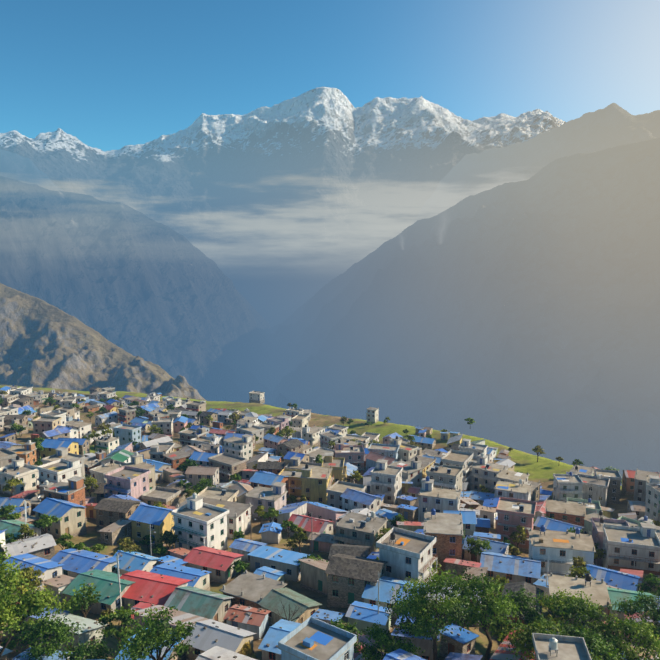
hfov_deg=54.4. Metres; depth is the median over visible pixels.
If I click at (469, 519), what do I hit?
house
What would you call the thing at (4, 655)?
shed
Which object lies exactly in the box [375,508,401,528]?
shed
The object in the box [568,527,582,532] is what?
tree
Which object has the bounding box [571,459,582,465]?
tree
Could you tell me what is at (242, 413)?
house
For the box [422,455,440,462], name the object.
house
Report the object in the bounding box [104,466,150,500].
house
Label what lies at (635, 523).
house
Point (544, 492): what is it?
shed
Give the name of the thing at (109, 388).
house
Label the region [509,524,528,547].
tree
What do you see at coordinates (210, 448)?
house
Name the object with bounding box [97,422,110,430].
tree
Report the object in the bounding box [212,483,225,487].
shed
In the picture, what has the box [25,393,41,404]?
house
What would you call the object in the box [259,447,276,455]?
shed
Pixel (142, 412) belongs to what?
tree
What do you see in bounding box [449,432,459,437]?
shed
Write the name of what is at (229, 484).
house
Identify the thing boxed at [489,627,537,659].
house
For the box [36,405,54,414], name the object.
house
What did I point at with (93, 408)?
house
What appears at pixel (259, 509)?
tree
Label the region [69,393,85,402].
house
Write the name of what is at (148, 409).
house
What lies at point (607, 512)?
shed
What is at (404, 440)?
house
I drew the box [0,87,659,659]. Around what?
ground
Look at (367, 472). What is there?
house
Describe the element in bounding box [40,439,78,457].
house
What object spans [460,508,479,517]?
shed
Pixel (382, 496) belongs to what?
shed
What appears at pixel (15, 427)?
tree
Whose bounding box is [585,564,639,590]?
house
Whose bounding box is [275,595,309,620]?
bare tree
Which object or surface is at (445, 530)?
house
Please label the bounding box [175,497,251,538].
house
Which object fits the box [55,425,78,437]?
house
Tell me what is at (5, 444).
house
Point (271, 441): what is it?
house
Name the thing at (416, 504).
house
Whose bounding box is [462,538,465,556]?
shed
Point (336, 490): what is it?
house
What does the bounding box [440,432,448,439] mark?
shed
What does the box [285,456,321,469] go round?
house
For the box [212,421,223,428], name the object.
shed
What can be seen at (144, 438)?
house
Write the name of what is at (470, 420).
tree
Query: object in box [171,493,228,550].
house
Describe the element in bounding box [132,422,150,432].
house
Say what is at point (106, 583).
house
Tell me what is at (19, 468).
house
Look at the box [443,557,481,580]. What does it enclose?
house
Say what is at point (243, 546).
house
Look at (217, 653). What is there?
house
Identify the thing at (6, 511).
tree
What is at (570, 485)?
house
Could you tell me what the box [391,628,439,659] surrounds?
house
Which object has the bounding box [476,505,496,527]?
shed
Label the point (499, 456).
shed
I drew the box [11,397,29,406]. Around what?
house
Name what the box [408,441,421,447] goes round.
tree
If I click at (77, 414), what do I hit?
house
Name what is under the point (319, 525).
house
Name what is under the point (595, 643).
tree
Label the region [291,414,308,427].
house
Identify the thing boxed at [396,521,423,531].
shed
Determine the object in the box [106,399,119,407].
house
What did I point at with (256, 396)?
house
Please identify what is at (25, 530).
tree
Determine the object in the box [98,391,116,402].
house
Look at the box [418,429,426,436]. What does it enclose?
shed
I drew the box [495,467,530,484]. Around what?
house
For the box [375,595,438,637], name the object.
tree
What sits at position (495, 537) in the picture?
shed
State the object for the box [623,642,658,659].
shed
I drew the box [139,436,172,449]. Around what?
house
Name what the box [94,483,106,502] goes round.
house
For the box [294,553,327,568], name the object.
tree
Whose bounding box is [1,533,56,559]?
house
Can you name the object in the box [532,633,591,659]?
house
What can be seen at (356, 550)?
house
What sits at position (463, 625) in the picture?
tree
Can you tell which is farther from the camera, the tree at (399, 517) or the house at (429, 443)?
the house at (429, 443)
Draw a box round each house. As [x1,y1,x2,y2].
[0,386,10,393]
[0,393,19,406]
[0,405,11,415]
[0,415,4,430]
[0,441,21,448]
[0,448,16,467]
[0,456,39,495]
[0,497,31,514]
[0,520,41,541]
[0,529,6,560]
[1,406,17,414]
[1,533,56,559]
[2,553,63,593]
[3,415,28,428]
[3,417,28,434]
[7,404,20,407]
[7,440,36,466]
[9,389,26,395]
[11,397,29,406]
[17,386,32,393]
[18,394,33,406]
[18,405,32,411]
[18,409,35,418]
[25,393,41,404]
[26,480,53,513]
[28,418,32,428]
[31,416,61,433]
[33,399,38,405]
[33,497,87,537]
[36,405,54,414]
[36,457,81,493]
[38,390,48,403]
[38,427,70,438]
[39,612,107,659]
[40,410,66,426]
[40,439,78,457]
[41,447,84,481]
[41,476,86,522]
[48,393,56,402]
[50,548,121,577]
[52,395,66,405]
[55,407,74,418]
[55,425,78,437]
[56,392,71,397]
[57,438,89,455]
[60,398,76,409]
[62,569,135,616]
[65,418,90,437]
[66,414,82,423]
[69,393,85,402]
[74,410,79,419]
[83,427,112,443]
[84,404,99,411]
[84,449,106,474]
[85,399,94,405]
[89,459,125,491]
[90,386,101,393]
[90,390,102,398]
[90,400,105,407]
[93,498,142,531]
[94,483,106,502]
[95,411,117,425]
[95,433,119,454]
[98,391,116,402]
[100,449,133,464]
[101,386,114,391]
[103,404,118,413]
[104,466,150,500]
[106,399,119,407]
[107,441,133,455]
[108,494,147,504]
[110,421,125,432]
[113,550,160,574]
[114,424,141,449]
[115,628,186,659]
[117,399,124,404]
[117,406,135,424]
[119,451,155,489]
[120,570,191,608]
[123,403,139,414]
[124,396,140,405]
[128,504,174,545]
[130,417,148,424]
[131,399,146,405]
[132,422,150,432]
[134,605,208,652]
[137,403,159,416]
[139,397,150,400]
[139,406,155,417]
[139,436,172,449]
[141,435,148,441]
[141,486,180,506]
[143,459,171,475]
[146,392,160,401]
[147,433,172,440]
[148,400,163,407]
[148,410,169,420]
[149,443,174,461]
[150,562,210,590]
[151,414,173,434]
[153,407,166,411]
[155,469,162,483]
[163,449,191,472]
[164,586,234,622]
[165,397,181,407]
[165,482,189,502]
[166,410,181,420]
[169,441,181,451]
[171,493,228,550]
[173,408,191,410]
[173,416,187,432]
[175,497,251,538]
[178,425,207,446]
[179,445,202,453]
[181,398,190,403]
[181,411,199,419]
[183,546,243,582]
[183,619,256,659]
[184,466,220,489]
[186,401,205,411]
[187,418,199,425]
[189,451,216,466]
[190,425,209,433]
[190,434,219,446]
[195,441,219,453]
[195,646,256,659]
[197,486,238,501]
[199,411,217,425]
[206,433,224,445]
[206,452,246,481]
[207,408,221,421]
[208,429,236,435]
[217,411,231,423]
[219,568,286,607]
[220,480,254,488]
[222,434,252,460]
[223,433,255,449]
[228,482,252,503]
[236,419,254,426]
[236,420,263,444]
[237,411,248,420]
[238,416,259,424]
[244,482,287,519]
[245,412,257,416]
[246,451,268,469]
[247,545,307,581]
[249,391,264,403]
[249,471,289,499]
[255,422,279,434]
[257,462,284,474]
[258,415,267,422]
[258,587,321,625]
[258,619,300,659]
[263,433,287,453]
[266,417,288,429]
[271,501,307,529]
[276,439,303,459]
[277,413,291,420]
[278,468,301,496]
[278,616,356,659]
[283,451,308,466]
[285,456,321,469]
[286,407,303,421]
[287,514,333,536]
[288,439,309,444]
[289,425,301,438]
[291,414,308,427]
[297,558,328,594]
[300,462,333,504]
[301,425,324,445]
[302,409,310,420]
[302,501,348,528]
[303,443,312,453]
[304,447,333,462]
[318,431,342,448]
[321,453,346,484]
[324,553,387,607]
[325,429,341,434]
[326,480,365,508]
[328,424,347,435]
[328,543,370,558]
[334,438,358,444]
[334,439,364,476]
[334,510,387,554]
[338,508,380,520]
[340,488,380,511]
[342,434,369,445]
[344,462,357,482]
[360,440,368,447]
[361,432,379,445]
[361,576,426,618]
[362,467,374,475]
[363,476,370,493]
[364,454,367,468]
[365,451,399,470]
[366,407,378,422]
[368,443,399,458]
[370,459,402,504]
[376,527,437,582]
[383,432,402,443]
[383,649,425,659]
[387,457,423,486]
[388,437,409,443]
[390,436,417,461]
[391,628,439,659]
[407,454,435,478]
[412,436,435,449]
[413,498,418,517]
[417,447,435,456]
[418,476,461,527]
[422,446,446,457]
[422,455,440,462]
[423,508,463,571]
[425,580,481,626]
[426,461,463,490]
[441,449,474,490]
[442,510,476,537]
[447,434,462,448]
[450,443,459,450]
[458,438,487,460]
[462,535,508,562]
[470,439,484,444]
[470,453,508,492]
[470,490,493,505]
[480,551,540,586]
[486,448,495,461]
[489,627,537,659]
[494,478,531,500]
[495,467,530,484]
[496,459,515,470]
[496,497,536,553]
[502,581,543,627]
[528,480,540,500]
[528,525,574,576]
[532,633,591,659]
[533,516,584,533]
[534,500,545,519]
[545,498,585,526]
[545,528,595,577]
[548,573,611,637]
[553,472,583,501]
[567,497,600,514]
[568,462,595,475]
[577,473,609,506]
[582,510,611,534]
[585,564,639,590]
[591,517,629,566]
[594,469,621,503]
[601,522,659,588]
[607,587,656,623]
[618,516,653,527]
[621,470,659,494]
[627,500,645,520]
[634,468,659,501]
[645,475,659,501]
[645,483,659,521]
[652,522,659,539]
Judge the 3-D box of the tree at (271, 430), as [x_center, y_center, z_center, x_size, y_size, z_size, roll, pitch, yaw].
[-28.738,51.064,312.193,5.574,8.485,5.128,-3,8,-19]
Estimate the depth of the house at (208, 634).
96.22 m
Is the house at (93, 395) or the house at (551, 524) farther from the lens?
the house at (93, 395)
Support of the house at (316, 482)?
on the ground
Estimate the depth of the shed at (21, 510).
160.69 m
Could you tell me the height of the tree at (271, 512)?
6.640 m
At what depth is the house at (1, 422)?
327.19 m
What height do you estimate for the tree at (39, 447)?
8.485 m
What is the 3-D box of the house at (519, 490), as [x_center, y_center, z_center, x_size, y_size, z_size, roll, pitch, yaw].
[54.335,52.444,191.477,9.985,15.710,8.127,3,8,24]
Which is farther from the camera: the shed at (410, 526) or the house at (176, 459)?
the house at (176, 459)
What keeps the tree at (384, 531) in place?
on the ground
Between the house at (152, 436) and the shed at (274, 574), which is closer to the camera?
the shed at (274, 574)
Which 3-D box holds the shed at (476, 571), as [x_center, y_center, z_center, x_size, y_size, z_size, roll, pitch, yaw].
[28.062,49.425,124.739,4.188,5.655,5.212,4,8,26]
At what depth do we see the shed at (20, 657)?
88.89 m
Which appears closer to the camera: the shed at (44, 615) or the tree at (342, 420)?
the shed at (44, 615)
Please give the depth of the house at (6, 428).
320.76 m
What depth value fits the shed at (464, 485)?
204.32 m
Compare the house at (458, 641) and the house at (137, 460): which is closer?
the house at (458, 641)
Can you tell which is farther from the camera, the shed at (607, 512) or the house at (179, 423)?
the house at (179, 423)
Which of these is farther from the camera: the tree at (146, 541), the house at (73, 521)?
the house at (73, 521)
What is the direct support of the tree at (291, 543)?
on the ground
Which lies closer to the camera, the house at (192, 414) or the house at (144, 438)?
the house at (144, 438)
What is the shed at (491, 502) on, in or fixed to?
on the ground
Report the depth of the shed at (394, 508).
177.09 m
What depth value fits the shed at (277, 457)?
255.02 m
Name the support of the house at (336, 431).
on the ground
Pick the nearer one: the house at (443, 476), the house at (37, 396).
the house at (443, 476)
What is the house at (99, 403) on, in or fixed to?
on the ground
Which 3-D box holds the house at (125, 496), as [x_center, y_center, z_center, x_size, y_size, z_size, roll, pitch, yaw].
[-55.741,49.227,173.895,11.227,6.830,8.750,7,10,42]
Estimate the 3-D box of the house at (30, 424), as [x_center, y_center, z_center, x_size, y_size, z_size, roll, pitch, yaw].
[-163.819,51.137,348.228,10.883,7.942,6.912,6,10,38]
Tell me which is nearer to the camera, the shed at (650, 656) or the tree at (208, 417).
the shed at (650, 656)
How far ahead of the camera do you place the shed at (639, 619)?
111.28 m
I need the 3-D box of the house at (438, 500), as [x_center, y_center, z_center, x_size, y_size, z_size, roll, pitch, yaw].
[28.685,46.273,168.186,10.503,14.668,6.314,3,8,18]
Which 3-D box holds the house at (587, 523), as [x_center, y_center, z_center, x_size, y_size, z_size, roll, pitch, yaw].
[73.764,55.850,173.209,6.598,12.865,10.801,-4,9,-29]
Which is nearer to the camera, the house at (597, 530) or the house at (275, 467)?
the house at (597, 530)
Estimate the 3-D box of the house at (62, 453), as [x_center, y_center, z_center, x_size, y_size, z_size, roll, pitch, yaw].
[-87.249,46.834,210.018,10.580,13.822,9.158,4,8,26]
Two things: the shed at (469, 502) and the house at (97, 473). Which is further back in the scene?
the house at (97, 473)
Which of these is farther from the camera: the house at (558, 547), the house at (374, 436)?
the house at (374, 436)
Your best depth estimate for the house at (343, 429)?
357.80 m
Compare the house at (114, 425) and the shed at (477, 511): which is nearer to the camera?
the shed at (477, 511)
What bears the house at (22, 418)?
on the ground
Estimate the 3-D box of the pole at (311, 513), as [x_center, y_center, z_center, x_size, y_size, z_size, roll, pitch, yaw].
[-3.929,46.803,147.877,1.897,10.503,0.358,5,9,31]
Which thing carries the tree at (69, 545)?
on the ground
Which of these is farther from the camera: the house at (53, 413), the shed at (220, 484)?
the house at (53, 413)
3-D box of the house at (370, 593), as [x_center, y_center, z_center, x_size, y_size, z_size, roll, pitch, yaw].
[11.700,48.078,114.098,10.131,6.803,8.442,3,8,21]
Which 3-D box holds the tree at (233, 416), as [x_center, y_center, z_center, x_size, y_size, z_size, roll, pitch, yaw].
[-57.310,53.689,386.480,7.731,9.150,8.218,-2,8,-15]
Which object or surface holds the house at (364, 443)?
on the ground
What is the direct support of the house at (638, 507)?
on the ground
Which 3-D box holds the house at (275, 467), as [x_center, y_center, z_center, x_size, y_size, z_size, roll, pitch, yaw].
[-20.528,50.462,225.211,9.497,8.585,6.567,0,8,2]
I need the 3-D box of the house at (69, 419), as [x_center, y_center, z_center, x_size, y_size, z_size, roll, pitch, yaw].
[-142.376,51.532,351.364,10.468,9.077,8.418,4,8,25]
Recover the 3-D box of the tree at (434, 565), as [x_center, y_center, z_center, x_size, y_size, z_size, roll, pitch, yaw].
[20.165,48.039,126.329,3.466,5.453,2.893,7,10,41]
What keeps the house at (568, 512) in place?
on the ground
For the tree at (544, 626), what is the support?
on the ground
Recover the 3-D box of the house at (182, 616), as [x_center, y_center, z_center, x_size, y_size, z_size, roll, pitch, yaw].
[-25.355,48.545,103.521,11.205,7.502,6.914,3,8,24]
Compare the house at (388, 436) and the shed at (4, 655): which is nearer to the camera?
the shed at (4, 655)
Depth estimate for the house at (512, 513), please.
156.85 m
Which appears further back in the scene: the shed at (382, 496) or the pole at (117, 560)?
the shed at (382, 496)
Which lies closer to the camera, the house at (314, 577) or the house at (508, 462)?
the house at (314, 577)
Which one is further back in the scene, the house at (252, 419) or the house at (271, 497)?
the house at (252, 419)
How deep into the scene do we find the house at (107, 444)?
273.92 m
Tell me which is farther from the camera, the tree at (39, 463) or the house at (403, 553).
the tree at (39, 463)
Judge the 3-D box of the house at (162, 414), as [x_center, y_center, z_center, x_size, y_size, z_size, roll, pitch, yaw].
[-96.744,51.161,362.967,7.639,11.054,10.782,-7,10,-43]
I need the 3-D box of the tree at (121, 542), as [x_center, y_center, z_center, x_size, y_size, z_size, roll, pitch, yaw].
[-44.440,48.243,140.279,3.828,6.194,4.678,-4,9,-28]
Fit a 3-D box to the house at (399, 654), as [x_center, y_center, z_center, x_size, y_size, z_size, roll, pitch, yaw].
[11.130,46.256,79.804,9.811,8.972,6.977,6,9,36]
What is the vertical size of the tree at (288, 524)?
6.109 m
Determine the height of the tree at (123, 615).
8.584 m
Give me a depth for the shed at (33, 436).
294.91 m
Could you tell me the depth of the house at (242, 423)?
322.45 m
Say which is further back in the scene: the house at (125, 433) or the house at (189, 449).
the house at (125, 433)
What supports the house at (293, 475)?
on the ground
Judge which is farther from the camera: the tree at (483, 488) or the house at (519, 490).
the tree at (483, 488)
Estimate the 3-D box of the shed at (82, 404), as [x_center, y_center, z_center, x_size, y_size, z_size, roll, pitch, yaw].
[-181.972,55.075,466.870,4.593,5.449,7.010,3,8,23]
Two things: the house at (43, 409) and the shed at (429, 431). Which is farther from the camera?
the house at (43, 409)
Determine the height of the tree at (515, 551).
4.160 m
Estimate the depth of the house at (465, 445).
263.50 m
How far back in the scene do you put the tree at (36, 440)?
270.54 m
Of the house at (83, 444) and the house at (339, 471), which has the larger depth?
the house at (83, 444)
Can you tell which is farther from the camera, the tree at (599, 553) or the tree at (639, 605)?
the tree at (599, 553)
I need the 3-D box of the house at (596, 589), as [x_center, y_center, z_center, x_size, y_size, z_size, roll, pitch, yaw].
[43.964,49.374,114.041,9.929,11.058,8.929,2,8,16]
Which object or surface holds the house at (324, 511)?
on the ground
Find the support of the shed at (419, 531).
on the ground
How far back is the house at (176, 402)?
467.48 m
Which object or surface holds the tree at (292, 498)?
on the ground
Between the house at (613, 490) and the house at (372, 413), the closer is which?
the house at (613, 490)
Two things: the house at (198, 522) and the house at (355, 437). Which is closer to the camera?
the house at (198, 522)
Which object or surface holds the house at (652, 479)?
on the ground
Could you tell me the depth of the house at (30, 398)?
455.08 m
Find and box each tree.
[0,504,20,519]
[0,540,70,656]
[1,638,17,649]
[2,477,23,496]
[4,565,42,596]
[4,608,48,645]
[5,533,16,543]
[10,422,21,437]
[10,614,85,659]
[14,565,46,594]
[16,524,36,539]
[20,409,30,414]
[31,437,44,445]
[33,460,42,465]
[33,513,61,533]
[35,442,43,460]
[45,396,56,405]
[53,602,68,610]
[55,533,72,549]
[57,580,100,617]
[57,632,112,659]
[64,541,75,549]
[71,403,80,409]
[71,542,90,550]
[83,475,98,496]
[86,411,93,421]
[88,430,100,448]
[88,543,106,552]
[94,604,142,651]
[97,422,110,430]
[100,427,111,436]
[100,608,112,617]
[106,606,196,659]
[113,537,142,554]
[117,537,135,545]
[129,401,138,405]
[135,409,146,416]
[139,534,154,551]
[147,423,162,432]
[152,543,167,556]
[153,500,166,507]
[157,530,179,554]
[178,458,200,470]
[178,479,191,492]
[184,488,195,497]
[190,477,219,492]
[204,414,212,425]
[228,412,240,425]
[229,473,241,481]
[230,559,249,574]
[232,530,244,540]
[239,640,256,658]
[254,505,265,526]
[260,507,280,522]
[266,426,275,433]
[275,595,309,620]
[279,427,295,438]
[280,520,298,542]
[284,538,301,550]
[286,494,297,502]
[290,525,310,552]
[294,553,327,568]
[300,495,307,501]
[315,454,322,463]
[327,441,335,449]
[330,617,361,649]
[339,416,346,425]
[349,470,362,482]
[354,620,424,659]
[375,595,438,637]
[376,528,390,539]
[388,513,407,525]
[388,562,472,659]
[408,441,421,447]
[432,560,441,572]
[448,569,521,659]
[458,596,480,627]
[464,417,475,423]
[464,537,491,561]
[477,485,489,492]
[484,614,511,643]
[489,585,543,628]
[492,573,508,591]
[500,614,570,659]
[502,539,514,549]
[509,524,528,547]
[509,546,521,555]
[532,445,545,461]
[534,596,580,623]
[536,587,609,634]
[558,621,625,659]
[565,565,594,579]
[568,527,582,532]
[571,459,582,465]
[572,556,586,574]
[593,542,605,564]
[594,611,659,659]
[603,590,659,639]
[635,574,659,595]
[643,573,658,585]
[650,518,659,525]
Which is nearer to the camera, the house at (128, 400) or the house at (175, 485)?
the house at (175, 485)
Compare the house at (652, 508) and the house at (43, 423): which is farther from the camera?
the house at (43, 423)
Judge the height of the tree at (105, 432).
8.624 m
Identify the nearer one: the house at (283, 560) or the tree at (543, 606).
the tree at (543, 606)
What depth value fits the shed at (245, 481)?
212.34 m
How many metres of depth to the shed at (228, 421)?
394.41 m
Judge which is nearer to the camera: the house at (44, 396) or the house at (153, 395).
the house at (44, 396)
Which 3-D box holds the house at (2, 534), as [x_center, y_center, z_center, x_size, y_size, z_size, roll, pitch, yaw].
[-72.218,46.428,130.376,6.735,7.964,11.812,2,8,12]
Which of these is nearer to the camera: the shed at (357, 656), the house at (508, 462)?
the shed at (357, 656)
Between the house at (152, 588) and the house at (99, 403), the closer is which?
the house at (152, 588)
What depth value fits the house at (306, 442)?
291.77 m
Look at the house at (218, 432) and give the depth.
305.67 m
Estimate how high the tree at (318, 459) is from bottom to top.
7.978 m
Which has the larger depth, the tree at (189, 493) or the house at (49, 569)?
the tree at (189, 493)
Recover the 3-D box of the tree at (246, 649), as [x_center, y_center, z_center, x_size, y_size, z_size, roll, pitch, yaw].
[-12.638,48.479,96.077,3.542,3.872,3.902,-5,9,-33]
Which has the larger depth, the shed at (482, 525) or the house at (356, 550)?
the shed at (482, 525)
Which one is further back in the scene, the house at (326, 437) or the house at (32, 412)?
the house at (32, 412)
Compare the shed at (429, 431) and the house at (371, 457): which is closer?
the house at (371, 457)
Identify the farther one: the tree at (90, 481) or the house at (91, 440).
the house at (91, 440)
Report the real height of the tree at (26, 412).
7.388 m
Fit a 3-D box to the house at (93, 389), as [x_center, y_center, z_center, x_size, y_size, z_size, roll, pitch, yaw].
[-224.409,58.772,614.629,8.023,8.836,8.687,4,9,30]
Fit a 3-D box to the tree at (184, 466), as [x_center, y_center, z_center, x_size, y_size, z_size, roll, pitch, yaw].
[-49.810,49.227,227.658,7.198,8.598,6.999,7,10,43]
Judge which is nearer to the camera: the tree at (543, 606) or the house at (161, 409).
the tree at (543, 606)
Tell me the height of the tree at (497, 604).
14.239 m
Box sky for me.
[0,0,659,150]
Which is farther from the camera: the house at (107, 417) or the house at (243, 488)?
the house at (107, 417)
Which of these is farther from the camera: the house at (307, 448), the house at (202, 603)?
the house at (307, 448)
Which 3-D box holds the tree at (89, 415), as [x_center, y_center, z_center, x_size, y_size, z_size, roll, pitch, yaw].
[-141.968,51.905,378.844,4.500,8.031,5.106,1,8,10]
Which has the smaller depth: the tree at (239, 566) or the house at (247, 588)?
the house at (247, 588)
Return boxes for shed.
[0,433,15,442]
[0,506,30,519]
[0,603,22,641]
[0,646,12,659]
[9,490,39,498]
[10,514,41,524]
[10,647,71,659]
[25,608,69,639]
[31,434,38,440]
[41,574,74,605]
[77,401,84,407]
[84,453,95,456]
[85,496,95,503]
[86,503,97,518]
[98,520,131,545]
[127,602,154,630]
[133,448,149,458]
[157,555,187,565]
[163,468,182,482]
[163,504,176,509]
[167,548,189,559]
[170,474,185,483]
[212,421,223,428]
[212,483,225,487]
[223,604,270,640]
[226,418,232,424]
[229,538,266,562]
[234,479,250,483]
[241,469,257,479]
[254,566,286,587]
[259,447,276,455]
[259,522,281,543]
[268,458,279,461]
[269,456,281,461]
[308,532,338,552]
[311,609,345,624]
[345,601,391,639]
[354,647,384,659]
[355,632,376,650]
[367,552,378,558]
[375,494,384,502]
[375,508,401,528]
[381,503,398,512]
[395,615,412,627]
[396,495,416,505]
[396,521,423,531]
[397,504,417,521]
[402,481,412,494]
[407,486,420,500]
[414,529,423,533]
[415,426,423,433]
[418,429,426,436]
[423,427,431,434]
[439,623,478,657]
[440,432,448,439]
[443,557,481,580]
[444,652,482,659]
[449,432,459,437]
[460,491,471,497]
[460,497,480,509]
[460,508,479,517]
[462,482,467,490]
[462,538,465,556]
[462,567,487,584]
[473,532,500,540]
[475,518,490,532]
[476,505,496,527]
[483,497,499,515]
[496,454,510,459]
[499,449,508,455]
[533,574,548,599]
[539,495,549,499]
[540,489,552,499]
[601,506,614,518]
[601,620,629,641]
[618,512,637,519]
[620,569,643,590]
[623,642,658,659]
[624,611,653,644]
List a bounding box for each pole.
[24,500,26,523]
[116,554,121,609]
[147,526,155,555]
[309,511,315,551]
[377,572,379,613]
[546,553,548,585]
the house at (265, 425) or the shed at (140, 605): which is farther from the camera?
the house at (265, 425)
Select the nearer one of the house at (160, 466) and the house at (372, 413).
the house at (160, 466)
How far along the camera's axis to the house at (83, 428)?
318.19 m
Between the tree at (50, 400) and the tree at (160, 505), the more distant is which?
the tree at (50, 400)
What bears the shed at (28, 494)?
on the ground
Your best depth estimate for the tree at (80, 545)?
135.34 m
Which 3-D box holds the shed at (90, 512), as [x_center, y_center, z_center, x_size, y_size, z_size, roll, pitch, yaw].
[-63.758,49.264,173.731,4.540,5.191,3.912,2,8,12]
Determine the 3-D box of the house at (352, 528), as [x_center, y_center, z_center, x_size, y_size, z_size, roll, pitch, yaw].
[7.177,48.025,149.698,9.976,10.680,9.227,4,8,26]
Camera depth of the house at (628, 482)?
229.31 m
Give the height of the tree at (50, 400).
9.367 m
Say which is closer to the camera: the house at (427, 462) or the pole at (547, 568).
the pole at (547, 568)
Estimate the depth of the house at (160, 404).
450.76 m
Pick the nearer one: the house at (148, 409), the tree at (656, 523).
the tree at (656, 523)
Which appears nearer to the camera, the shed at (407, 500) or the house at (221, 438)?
the shed at (407, 500)
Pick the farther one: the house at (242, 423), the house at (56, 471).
the house at (242, 423)
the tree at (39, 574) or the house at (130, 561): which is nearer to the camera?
the tree at (39, 574)
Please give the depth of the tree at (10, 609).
80.77 m
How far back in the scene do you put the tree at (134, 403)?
449.04 m
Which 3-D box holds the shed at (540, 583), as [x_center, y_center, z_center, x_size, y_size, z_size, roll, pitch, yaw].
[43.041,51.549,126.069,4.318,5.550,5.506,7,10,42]
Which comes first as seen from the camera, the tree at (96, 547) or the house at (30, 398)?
the tree at (96, 547)
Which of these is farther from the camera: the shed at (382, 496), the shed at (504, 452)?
the shed at (504, 452)
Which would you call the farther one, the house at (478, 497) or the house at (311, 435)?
the house at (311, 435)
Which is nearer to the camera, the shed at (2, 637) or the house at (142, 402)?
the shed at (2, 637)
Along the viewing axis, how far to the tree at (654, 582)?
126.56 m
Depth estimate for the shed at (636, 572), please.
141.32 m
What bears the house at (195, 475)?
on the ground
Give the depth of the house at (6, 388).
517.56 m
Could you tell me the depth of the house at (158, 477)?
220.93 m
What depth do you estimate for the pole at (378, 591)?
103.85 m
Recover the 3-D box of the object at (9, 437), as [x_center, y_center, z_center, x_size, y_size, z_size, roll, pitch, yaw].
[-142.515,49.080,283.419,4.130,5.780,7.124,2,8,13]
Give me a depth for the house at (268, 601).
109.36 m
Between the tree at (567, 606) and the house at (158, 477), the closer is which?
the tree at (567, 606)
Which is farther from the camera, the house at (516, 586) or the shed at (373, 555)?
the shed at (373, 555)
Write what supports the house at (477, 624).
on the ground
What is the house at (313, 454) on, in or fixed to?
on the ground
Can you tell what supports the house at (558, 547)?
on the ground
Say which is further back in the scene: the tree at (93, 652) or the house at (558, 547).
the house at (558, 547)
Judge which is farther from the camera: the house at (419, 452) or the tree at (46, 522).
the house at (419, 452)
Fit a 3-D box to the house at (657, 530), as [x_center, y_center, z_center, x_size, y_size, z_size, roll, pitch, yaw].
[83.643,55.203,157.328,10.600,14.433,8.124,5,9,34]
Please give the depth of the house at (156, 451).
243.10 m
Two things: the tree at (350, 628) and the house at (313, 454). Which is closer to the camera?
the tree at (350, 628)
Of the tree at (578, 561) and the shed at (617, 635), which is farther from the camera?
the tree at (578, 561)
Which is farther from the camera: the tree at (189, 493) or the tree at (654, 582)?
the tree at (189, 493)
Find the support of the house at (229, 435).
on the ground
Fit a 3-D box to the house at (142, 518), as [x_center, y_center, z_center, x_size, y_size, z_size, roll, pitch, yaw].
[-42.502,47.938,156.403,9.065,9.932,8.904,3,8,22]
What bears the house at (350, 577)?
on the ground
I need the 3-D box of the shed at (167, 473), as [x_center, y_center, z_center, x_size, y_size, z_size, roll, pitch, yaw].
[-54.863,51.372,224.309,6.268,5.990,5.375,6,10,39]
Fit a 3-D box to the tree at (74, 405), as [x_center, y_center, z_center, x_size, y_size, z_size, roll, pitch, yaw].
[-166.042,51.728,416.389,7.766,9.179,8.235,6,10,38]
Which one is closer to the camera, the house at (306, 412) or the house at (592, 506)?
the house at (592, 506)
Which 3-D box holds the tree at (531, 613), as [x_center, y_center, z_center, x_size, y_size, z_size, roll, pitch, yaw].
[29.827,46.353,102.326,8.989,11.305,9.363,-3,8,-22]
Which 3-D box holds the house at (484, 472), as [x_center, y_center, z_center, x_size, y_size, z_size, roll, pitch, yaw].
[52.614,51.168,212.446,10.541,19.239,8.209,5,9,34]
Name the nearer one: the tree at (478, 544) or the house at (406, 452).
the tree at (478, 544)
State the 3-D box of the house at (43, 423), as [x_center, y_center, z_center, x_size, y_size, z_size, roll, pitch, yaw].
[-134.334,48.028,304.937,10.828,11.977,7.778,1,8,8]
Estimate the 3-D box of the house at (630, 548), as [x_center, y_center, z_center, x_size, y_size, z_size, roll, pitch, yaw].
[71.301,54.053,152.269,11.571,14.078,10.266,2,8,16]
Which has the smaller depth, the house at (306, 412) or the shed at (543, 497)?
the shed at (543, 497)
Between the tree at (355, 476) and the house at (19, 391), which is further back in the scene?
the house at (19, 391)
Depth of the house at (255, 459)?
242.08 m
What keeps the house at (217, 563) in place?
on the ground
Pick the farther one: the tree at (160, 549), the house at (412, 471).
the house at (412, 471)
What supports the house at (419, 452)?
on the ground
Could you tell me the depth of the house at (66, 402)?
445.55 m
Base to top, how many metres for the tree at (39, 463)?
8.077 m
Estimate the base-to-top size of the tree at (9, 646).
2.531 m
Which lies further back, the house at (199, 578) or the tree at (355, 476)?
the tree at (355, 476)
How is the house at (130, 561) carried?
on the ground
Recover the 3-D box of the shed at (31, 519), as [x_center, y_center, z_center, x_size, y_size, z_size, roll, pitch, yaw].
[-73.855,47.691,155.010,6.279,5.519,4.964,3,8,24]
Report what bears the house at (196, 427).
on the ground
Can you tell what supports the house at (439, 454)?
on the ground
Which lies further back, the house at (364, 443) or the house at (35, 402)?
the house at (35, 402)
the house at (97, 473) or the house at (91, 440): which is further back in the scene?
the house at (91, 440)
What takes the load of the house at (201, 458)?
on the ground
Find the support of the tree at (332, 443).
on the ground
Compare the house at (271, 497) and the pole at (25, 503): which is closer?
the pole at (25, 503)
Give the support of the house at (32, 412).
on the ground
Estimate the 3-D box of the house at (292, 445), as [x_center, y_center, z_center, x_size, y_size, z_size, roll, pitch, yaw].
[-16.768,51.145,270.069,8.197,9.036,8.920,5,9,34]
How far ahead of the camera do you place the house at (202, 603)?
111.20 m

